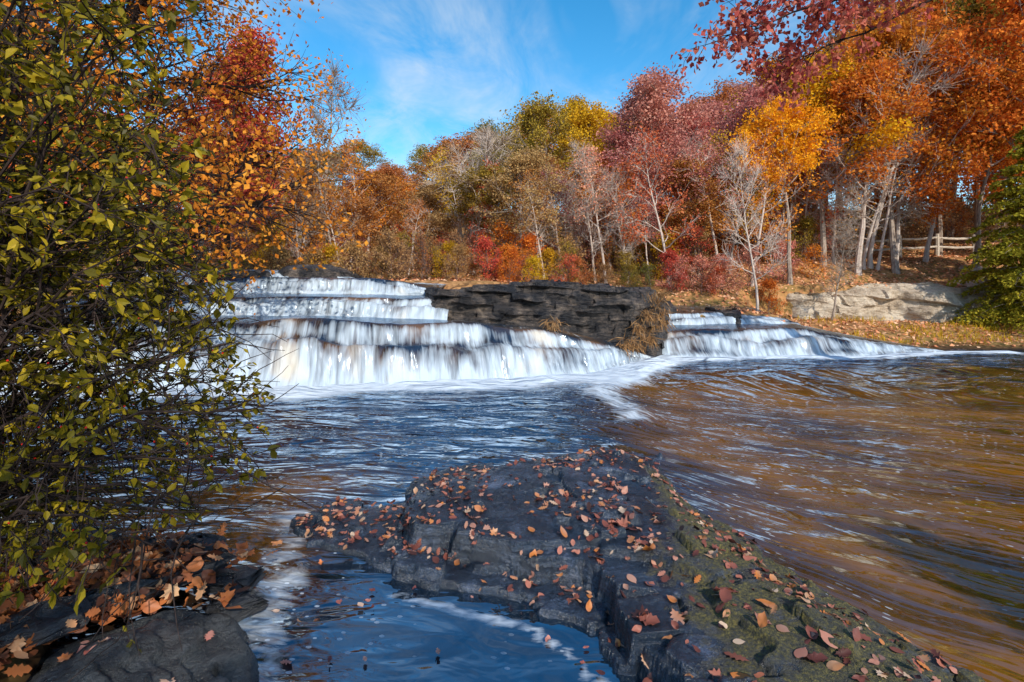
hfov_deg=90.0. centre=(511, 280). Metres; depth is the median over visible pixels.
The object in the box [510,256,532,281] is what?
shrub
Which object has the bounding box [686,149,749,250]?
sapling tree
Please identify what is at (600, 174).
orange maple tree
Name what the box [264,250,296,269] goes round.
thicket shrub
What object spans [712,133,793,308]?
bare tree
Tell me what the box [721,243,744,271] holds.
shrub
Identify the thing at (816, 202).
slender tree
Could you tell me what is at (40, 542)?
shale stone
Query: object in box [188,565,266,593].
shale stone
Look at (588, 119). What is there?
yellow birch tree
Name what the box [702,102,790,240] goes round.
red oak tree
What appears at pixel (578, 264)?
shrub
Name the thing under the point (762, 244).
shrub
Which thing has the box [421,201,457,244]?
sapling tree
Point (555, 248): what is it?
shrub
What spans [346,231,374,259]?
shrub
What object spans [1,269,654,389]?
waterfall
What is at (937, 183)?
orange maple tree
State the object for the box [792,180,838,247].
sapling tree
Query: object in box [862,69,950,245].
orange maple tree
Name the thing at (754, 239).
sapling tree
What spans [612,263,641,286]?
shrub
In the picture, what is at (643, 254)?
shrub
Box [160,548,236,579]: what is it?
shale stone
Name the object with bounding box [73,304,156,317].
river rock
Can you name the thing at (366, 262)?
thicket shrub
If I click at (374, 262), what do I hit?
thicket shrub
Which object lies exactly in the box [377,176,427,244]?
orange maple tree
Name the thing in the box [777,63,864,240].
yellow birch tree
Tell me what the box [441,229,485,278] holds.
thicket shrub
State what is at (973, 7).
maple tree
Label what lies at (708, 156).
slender tree
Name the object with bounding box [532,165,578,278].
slender tree
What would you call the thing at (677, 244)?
shrub
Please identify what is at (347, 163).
sapling tree
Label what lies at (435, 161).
sapling tree
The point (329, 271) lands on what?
river rock
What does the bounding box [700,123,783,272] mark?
sapling tree
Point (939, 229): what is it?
orange maple tree
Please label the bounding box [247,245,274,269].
thicket shrub
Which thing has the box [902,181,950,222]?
shrub
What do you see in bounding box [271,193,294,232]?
slender tree
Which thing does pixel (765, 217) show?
shrub
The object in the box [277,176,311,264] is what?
slender tree
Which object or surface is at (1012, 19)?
orange maple tree
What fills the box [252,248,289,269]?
thicket shrub
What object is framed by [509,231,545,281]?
shrub
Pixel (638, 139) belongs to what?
slender tree
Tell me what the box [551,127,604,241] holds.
yellow birch tree
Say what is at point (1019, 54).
orange maple tree
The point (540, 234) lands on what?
bare tree
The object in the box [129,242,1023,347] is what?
leaf litter
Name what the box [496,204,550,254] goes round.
shrub
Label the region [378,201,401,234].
sapling tree
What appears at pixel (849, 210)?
shrub
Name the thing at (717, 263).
shrub
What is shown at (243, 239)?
shrub
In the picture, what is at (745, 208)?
sapling tree
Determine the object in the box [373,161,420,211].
oak tree
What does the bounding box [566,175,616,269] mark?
sapling tree
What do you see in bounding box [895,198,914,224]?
shrub
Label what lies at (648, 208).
slender tree
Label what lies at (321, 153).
sapling tree
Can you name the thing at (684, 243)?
shrub
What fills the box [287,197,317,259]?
slender tree
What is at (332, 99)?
bare tree
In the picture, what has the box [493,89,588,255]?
olive oak tree
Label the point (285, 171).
orange maple tree
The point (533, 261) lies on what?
shrub
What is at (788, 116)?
golden maple tree
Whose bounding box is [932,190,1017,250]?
shrub
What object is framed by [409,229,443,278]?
thicket shrub
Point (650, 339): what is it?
dry grass
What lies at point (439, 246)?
thicket shrub
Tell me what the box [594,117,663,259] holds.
red oak tree
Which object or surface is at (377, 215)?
sapling tree
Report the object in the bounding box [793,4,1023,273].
orange maple tree
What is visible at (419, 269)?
thicket shrub
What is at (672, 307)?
river rock
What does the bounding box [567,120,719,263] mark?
red oak tree
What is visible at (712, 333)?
waterfall
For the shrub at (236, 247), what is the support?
on the ground at (712, 301)
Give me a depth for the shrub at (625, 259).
20.66 m
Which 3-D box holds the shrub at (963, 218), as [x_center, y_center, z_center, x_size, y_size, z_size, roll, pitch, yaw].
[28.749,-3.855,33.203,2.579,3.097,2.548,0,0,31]
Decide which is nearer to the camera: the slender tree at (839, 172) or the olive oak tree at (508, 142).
the slender tree at (839, 172)
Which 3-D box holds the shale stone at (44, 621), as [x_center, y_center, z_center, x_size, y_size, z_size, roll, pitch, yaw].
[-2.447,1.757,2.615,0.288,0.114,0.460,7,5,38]
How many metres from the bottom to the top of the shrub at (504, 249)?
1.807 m
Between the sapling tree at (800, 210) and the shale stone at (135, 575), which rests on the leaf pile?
the shale stone at (135, 575)
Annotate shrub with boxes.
[0,0,329,681]
[161,218,193,252]
[206,201,252,246]
[214,212,257,260]
[215,231,255,259]
[231,220,294,268]
[237,256,251,268]
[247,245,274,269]
[250,210,290,246]
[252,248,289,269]
[257,227,292,258]
[258,245,293,269]
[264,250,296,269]
[286,227,314,264]
[291,209,342,248]
[300,246,333,264]
[310,242,348,266]
[312,240,339,266]
[331,236,348,264]
[331,240,372,276]
[336,240,377,277]
[341,249,376,276]
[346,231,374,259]
[365,244,395,279]
[365,248,381,278]
[368,232,391,261]
[369,225,415,280]
[371,211,401,240]
[371,237,412,278]
[379,228,425,276]
[387,240,416,279]
[393,221,431,269]
[397,246,416,279]
[407,232,433,278]
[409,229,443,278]
[411,236,444,276]
[423,241,452,278]
[425,246,442,277]
[426,236,458,278]
[431,240,458,279]
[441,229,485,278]
[442,242,473,280]
[453,244,481,279]
[464,233,492,273]
[469,236,506,281]
[478,218,528,279]
[495,246,525,282]
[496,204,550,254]
[497,243,521,280]
[501,256,520,282]
[502,248,535,281]
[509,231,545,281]
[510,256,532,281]
[519,254,547,281]
[529,247,558,279]
[544,238,584,281]
[544,241,558,268]
[547,251,580,281]
[550,233,599,281]
[556,255,580,281]
[559,205,606,258]
[564,222,597,268]
[568,227,603,270]
[569,255,594,284]
[588,252,613,281]
[589,241,615,267]
[594,263,615,285]
[602,220,647,270]
[609,249,637,283]
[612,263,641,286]
[620,263,643,286]
[626,262,657,287]
[632,237,654,269]
[633,230,682,281]
[634,218,667,254]
[641,241,662,267]
[654,254,697,292]
[657,247,688,291]
[660,231,696,276]
[671,223,716,283]
[673,227,717,279]
[680,198,720,253]
[685,254,726,295]
[700,265,726,295]
[703,253,741,294]
[707,231,735,257]
[721,186,793,243]
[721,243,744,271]
[726,243,765,291]
[735,229,763,259]
[752,222,786,263]
[753,278,786,313]
[760,239,802,282]
[785,214,819,262]
[791,211,847,260]
[792,243,831,280]
[796,227,829,247]
[830,190,872,229]
[848,198,886,240]
[850,197,909,239]
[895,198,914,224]
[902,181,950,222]
[904,191,965,250]
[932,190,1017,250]
[942,201,973,240]
[944,200,971,236]
[960,184,1005,230]
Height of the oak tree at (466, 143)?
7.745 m
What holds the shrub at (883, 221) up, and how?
on the ground at (712, 301)
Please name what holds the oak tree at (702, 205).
on the ground at (712, 301)
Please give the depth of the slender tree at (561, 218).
24.55 m
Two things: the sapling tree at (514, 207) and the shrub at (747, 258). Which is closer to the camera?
the shrub at (747, 258)
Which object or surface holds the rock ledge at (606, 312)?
on the ground at (712, 301)
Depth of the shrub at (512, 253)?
17.23 m
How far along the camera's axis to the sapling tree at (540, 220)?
27.05 m
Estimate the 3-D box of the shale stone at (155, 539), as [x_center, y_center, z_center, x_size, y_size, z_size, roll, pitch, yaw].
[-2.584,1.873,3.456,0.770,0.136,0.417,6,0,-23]
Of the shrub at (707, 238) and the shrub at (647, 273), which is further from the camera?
the shrub at (707, 238)
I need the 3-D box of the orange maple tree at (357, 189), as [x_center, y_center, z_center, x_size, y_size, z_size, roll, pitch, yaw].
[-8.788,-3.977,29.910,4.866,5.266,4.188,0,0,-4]
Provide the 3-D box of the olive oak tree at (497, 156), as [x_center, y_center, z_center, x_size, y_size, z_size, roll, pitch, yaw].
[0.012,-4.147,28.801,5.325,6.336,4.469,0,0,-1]
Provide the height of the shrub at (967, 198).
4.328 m
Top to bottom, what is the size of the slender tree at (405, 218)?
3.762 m
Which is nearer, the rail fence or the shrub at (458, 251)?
the shrub at (458, 251)
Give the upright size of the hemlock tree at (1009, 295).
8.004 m
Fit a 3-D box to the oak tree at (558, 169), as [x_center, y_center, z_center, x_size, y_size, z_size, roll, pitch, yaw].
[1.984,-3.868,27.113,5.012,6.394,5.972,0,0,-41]
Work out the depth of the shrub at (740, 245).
26.48 m
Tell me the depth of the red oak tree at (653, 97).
23.21 m
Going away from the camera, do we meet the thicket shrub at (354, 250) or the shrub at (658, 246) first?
the thicket shrub at (354, 250)
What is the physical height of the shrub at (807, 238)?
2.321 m
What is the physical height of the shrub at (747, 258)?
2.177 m
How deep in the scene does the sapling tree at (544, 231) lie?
26.47 m
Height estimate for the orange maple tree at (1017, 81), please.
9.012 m
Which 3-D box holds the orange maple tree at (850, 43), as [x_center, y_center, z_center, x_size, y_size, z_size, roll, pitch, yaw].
[19.942,-8.181,28.915,7.791,13.858,8.532,0,0,-32]
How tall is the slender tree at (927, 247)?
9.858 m
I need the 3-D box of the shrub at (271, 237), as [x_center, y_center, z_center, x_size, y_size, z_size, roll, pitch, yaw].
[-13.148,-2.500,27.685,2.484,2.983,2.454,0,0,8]
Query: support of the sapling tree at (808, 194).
on the ground at (712, 301)
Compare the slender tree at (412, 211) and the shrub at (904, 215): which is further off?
the shrub at (904, 215)
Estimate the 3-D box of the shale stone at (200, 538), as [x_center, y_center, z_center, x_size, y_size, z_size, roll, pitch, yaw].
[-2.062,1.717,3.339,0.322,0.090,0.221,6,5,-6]
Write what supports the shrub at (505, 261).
on the ground at (712, 301)
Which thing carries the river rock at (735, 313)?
on the ground at (712, 301)
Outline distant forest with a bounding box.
[47,1,1014,232]
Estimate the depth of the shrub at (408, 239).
25.46 m
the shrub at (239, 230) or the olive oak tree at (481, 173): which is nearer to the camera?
the olive oak tree at (481, 173)
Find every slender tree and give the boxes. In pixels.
[245,203,278,265]
[252,178,285,265]
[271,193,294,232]
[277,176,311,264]
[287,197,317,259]
[398,198,424,270]
[399,195,432,274]
[431,157,475,270]
[483,195,510,267]
[508,162,562,277]
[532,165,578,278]
[538,167,596,249]
[554,175,588,253]
[569,137,626,283]
[598,166,640,259]
[616,128,667,264]
[623,189,660,284]
[647,161,685,276]
[671,122,743,280]
[754,175,807,261]
[790,133,843,260]
[799,136,875,263]
[802,25,974,268]
[816,100,934,269]
[852,118,935,270]
[891,53,1002,261]
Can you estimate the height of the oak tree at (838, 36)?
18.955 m
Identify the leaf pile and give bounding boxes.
[0,522,282,677]
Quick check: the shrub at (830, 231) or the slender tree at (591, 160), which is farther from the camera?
the shrub at (830, 231)
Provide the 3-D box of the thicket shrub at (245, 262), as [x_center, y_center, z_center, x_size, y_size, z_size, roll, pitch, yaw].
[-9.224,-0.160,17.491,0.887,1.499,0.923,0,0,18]
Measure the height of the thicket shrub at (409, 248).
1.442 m
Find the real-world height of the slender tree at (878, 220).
10.196 m
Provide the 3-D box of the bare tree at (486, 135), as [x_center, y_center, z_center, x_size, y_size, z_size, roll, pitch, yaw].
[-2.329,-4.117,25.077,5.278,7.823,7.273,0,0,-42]
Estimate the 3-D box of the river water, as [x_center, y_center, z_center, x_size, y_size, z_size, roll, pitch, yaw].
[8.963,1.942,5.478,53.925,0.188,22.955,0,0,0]
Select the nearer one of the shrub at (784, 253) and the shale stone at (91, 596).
the shale stone at (91, 596)
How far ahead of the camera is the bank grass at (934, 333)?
17.03 m
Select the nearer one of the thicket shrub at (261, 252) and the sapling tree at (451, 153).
the thicket shrub at (261, 252)
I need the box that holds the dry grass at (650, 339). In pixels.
[538,286,674,359]
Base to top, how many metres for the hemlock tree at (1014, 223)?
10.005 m
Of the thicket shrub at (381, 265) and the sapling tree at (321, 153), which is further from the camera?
the sapling tree at (321, 153)
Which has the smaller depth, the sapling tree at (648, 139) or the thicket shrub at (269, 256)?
the thicket shrub at (269, 256)
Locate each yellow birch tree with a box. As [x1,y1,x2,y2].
[542,97,641,266]
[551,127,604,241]
[720,72,841,235]
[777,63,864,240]
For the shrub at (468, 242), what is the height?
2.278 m
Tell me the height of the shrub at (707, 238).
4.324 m
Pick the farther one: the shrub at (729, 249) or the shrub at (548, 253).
the shrub at (729, 249)
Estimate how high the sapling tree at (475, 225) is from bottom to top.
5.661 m
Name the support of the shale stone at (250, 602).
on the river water
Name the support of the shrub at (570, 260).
on the ground at (712, 301)
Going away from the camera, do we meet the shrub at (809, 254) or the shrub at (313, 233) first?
the shrub at (809, 254)
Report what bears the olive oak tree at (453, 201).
on the ground at (712, 301)
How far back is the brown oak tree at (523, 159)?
20.93 m
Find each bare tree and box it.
[261,48,370,247]
[419,121,524,271]
[510,174,559,277]
[562,136,615,282]
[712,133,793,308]
[815,214,869,319]
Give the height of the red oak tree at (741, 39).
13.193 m
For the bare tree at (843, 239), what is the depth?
19.19 m
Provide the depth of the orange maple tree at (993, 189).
28.53 m
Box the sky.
[13,0,1019,211]
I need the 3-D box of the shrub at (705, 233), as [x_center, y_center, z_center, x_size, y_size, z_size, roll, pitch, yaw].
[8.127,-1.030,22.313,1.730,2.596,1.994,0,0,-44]
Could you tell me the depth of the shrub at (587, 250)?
24.65 m
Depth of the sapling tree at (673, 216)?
25.94 m
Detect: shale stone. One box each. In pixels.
[0,594,91,655]
[17,536,106,573]
[24,555,92,596]
[38,524,119,541]
[67,554,177,594]
[85,576,174,621]
[101,538,172,568]
[145,552,216,586]
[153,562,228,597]
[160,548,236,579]
[172,532,226,552]
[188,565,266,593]
[204,579,268,621]
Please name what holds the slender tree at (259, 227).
on the ground at (712, 301)
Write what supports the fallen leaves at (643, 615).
on the rock slab at (768, 650)
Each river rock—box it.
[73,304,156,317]
[205,270,271,278]
[278,264,364,277]
[667,301,676,313]
[705,307,741,323]
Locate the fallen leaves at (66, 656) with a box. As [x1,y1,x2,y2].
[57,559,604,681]
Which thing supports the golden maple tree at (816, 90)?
on the ground at (712, 301)
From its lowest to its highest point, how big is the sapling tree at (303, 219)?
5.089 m
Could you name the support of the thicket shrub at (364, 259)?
on the ground at (712, 301)
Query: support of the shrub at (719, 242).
on the ground at (712, 301)
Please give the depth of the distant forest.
49.76 m
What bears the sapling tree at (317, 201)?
on the ground at (712, 301)
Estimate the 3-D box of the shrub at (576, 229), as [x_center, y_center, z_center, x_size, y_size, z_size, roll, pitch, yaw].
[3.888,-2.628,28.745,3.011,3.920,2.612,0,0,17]
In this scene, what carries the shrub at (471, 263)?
on the ground at (712, 301)
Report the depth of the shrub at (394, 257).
19.80 m
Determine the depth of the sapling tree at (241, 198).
26.64 m
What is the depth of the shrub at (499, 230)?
21.90 m
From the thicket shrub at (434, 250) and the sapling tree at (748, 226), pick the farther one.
the sapling tree at (748, 226)
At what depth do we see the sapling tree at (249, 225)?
24.00 m
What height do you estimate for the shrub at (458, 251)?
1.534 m
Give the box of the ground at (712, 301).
[0,209,1023,681]
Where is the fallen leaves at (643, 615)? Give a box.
[291,444,957,681]
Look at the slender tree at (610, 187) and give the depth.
21.19 m
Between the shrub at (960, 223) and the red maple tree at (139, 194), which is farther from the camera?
the shrub at (960, 223)
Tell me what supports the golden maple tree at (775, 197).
on the ground at (712, 301)
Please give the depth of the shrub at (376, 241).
25.50 m
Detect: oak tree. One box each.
[273,168,350,247]
[326,169,418,268]
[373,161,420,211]
[390,181,466,264]
[409,132,483,239]
[423,148,512,247]
[441,166,519,270]
[445,163,514,274]
[467,149,551,243]
[469,142,571,281]
[471,128,549,231]
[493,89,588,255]
[506,148,581,263]
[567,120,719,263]
[593,61,740,267]
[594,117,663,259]
[644,154,742,277]
[653,121,708,209]
[670,0,932,113]
[670,107,729,220]
[700,76,828,262]
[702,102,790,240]
[819,0,955,235]
[941,2,1005,231]
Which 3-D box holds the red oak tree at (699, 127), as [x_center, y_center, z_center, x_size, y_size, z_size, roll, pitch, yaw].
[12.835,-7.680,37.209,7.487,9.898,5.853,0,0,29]
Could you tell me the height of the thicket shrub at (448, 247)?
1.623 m
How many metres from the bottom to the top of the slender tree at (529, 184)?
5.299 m
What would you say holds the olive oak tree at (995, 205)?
on the ground at (712, 301)
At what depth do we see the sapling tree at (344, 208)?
26.20 m
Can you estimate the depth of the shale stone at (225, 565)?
3.20 m
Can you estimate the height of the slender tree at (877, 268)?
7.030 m
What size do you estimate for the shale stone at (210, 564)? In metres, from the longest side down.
0.418 x 0.252 x 0.091 m
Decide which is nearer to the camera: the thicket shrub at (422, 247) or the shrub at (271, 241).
the thicket shrub at (422, 247)
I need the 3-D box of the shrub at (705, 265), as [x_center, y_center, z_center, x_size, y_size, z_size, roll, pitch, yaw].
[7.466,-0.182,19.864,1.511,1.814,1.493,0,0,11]
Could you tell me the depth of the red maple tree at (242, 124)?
17.83 m
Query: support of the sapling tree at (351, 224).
on the ground at (712, 301)
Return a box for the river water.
[0,348,1023,681]
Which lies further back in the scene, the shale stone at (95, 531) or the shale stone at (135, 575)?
the shale stone at (95, 531)
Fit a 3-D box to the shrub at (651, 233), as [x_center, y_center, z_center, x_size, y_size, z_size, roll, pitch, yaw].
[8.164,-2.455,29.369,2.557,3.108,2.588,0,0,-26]
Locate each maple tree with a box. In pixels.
[0,0,179,169]
[0,0,379,339]
[82,168,160,254]
[117,56,267,256]
[136,15,313,267]
[160,172,250,252]
[261,157,321,245]
[330,168,400,232]
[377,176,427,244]
[564,145,640,268]
[721,93,844,284]
[737,121,844,260]
[750,46,926,266]
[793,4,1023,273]
[793,47,953,275]
[824,50,862,239]
[830,12,944,248]
[835,78,998,261]
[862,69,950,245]
[891,0,1013,254]
[892,0,962,236]
[915,0,1023,226]
[924,0,1022,252]
[929,58,1023,267]
[949,38,1023,186]
[966,152,1020,213]
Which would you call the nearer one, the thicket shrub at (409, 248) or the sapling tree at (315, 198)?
the thicket shrub at (409, 248)
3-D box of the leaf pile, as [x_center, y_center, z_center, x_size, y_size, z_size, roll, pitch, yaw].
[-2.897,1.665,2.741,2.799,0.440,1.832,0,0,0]
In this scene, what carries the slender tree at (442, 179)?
on the ground at (712, 301)
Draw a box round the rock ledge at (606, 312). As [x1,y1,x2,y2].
[424,279,668,356]
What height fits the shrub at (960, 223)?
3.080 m
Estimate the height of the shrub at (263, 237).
2.957 m
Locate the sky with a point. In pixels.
(427, 69)
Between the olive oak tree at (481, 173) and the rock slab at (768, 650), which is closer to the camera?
the rock slab at (768, 650)
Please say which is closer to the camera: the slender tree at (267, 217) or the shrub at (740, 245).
the slender tree at (267, 217)
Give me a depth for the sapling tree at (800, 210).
29.02 m
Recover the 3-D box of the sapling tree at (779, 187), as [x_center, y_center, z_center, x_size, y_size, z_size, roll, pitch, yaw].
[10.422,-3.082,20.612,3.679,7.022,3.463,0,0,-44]
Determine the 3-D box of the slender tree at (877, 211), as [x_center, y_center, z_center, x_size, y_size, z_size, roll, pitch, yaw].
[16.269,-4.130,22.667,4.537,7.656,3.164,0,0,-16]
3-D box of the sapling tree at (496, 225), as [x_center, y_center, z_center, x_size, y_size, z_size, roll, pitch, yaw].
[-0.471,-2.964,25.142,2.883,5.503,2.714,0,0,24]
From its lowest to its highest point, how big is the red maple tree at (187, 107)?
9.315 m
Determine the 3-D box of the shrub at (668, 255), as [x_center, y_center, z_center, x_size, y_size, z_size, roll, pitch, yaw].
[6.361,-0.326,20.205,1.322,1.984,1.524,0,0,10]
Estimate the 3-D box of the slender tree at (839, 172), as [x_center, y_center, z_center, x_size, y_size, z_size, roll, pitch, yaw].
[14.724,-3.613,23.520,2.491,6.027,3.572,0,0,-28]
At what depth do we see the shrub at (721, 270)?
19.78 m
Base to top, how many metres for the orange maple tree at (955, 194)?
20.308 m
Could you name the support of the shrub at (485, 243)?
on the ground at (712, 301)
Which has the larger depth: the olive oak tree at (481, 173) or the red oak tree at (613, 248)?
the red oak tree at (613, 248)
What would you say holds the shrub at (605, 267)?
on the ground at (712, 301)
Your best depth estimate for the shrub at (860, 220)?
34.16 m
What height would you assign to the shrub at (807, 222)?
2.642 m
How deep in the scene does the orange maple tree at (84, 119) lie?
14.12 m
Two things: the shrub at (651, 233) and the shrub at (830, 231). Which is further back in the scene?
the shrub at (651, 233)
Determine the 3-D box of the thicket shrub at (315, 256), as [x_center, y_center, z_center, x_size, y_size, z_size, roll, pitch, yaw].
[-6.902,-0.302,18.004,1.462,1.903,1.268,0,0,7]
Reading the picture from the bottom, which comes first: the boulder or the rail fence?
the boulder
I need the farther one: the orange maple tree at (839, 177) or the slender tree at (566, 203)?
the orange maple tree at (839, 177)
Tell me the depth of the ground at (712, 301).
20.50 m
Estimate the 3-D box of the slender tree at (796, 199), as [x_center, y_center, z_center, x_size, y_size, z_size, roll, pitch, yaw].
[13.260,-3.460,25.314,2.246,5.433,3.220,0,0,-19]
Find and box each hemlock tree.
[946,126,1023,334]
[984,173,1023,284]
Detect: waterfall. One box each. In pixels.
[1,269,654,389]
[662,305,943,356]
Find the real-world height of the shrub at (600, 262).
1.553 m
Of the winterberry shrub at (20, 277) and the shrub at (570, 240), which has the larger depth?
the shrub at (570, 240)
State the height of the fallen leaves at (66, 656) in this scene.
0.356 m
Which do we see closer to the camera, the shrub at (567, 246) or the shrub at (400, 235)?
the shrub at (567, 246)
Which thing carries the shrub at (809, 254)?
on the ground at (712, 301)
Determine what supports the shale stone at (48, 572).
on the ground at (712, 301)
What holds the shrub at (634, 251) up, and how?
on the ground at (712, 301)
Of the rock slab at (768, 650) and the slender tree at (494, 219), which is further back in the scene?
the slender tree at (494, 219)
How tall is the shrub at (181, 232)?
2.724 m
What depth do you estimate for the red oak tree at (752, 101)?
25.68 m
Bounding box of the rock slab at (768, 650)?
[289,448,984,681]
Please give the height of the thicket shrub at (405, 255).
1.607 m
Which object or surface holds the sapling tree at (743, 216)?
on the ground at (712, 301)
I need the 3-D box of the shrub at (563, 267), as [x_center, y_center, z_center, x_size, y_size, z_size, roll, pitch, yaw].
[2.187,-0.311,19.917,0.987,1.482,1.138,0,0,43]
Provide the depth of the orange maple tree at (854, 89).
21.83 m
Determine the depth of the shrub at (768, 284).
19.86 m
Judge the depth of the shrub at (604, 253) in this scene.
26.44 m
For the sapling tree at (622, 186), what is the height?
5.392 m
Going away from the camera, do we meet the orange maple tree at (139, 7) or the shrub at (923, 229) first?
the orange maple tree at (139, 7)
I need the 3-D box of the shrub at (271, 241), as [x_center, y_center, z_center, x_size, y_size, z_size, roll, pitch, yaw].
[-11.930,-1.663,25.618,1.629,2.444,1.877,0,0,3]
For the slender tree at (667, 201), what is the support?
on the ground at (712, 301)
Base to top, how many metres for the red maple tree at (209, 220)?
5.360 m
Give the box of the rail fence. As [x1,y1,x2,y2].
[784,234,974,257]
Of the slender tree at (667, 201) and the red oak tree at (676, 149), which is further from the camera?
the red oak tree at (676, 149)
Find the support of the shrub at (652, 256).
on the ground at (712, 301)
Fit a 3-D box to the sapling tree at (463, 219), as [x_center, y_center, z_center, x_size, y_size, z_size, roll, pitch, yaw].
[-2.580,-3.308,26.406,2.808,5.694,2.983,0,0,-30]
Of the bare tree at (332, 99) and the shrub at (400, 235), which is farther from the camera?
the bare tree at (332, 99)
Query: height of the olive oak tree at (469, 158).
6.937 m
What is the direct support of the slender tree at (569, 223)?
on the ground at (712, 301)
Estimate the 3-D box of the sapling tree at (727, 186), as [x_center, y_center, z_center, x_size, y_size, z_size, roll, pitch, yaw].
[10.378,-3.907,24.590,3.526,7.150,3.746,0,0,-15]
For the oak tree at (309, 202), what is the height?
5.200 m
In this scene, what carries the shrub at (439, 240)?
on the ground at (712, 301)
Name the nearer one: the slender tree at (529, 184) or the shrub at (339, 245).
the slender tree at (529, 184)
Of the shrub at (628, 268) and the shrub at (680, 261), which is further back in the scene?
the shrub at (680, 261)
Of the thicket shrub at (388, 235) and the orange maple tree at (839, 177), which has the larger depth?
the orange maple tree at (839, 177)
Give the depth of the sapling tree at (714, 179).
23.70 m
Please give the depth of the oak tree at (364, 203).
25.47 m
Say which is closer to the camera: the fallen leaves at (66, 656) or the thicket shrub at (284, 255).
the fallen leaves at (66, 656)
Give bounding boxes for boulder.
[29,609,258,681]
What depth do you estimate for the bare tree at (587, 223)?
21.49 m
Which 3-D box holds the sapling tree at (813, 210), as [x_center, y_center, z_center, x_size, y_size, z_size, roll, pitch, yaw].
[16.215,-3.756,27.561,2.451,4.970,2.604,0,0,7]
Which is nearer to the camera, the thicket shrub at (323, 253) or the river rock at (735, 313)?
the river rock at (735, 313)
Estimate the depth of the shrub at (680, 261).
20.08 m
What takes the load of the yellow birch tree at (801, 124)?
on the ground at (712, 301)
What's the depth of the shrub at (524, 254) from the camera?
17.87 m
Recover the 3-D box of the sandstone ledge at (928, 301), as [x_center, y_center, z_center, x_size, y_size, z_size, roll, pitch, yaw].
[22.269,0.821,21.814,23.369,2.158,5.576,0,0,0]
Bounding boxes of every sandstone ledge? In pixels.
[786,278,1022,322]
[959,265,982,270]
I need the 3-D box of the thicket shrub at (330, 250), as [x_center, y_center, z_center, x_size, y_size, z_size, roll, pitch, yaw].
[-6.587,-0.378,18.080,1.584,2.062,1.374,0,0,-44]
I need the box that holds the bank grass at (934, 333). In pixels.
[796,314,1023,344]
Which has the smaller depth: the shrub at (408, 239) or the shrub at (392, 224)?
the shrub at (408, 239)
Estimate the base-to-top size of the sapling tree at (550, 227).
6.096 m
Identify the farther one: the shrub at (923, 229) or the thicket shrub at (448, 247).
the shrub at (923, 229)
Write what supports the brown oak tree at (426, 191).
on the ground at (712, 301)
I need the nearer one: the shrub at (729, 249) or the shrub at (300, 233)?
the shrub at (729, 249)
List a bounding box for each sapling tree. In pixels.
[210,169,270,257]
[217,168,280,242]
[280,177,337,258]
[281,118,364,264]
[290,163,336,252]
[303,175,358,252]
[324,133,395,269]
[324,174,364,257]
[337,185,382,255]
[355,190,393,264]
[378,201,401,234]
[403,147,458,256]
[420,138,493,269]
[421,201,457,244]
[437,161,488,264]
[464,156,527,275]
[468,169,519,247]
[485,176,539,250]
[515,177,552,246]
[517,193,561,266]
[528,194,563,258]
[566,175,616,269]
[588,157,650,253]
[612,120,705,286]
[663,192,710,249]
[669,144,741,271]
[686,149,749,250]
[687,128,769,268]
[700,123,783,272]
[714,120,819,286]
[718,161,776,260]
[718,173,766,243]
[722,180,770,242]
[767,133,851,259]
[775,181,832,249]
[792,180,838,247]
[793,186,841,254]
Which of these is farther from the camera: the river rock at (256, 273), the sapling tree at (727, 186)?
the sapling tree at (727, 186)
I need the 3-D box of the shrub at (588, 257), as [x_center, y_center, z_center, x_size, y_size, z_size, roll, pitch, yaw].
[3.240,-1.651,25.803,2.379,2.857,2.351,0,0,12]

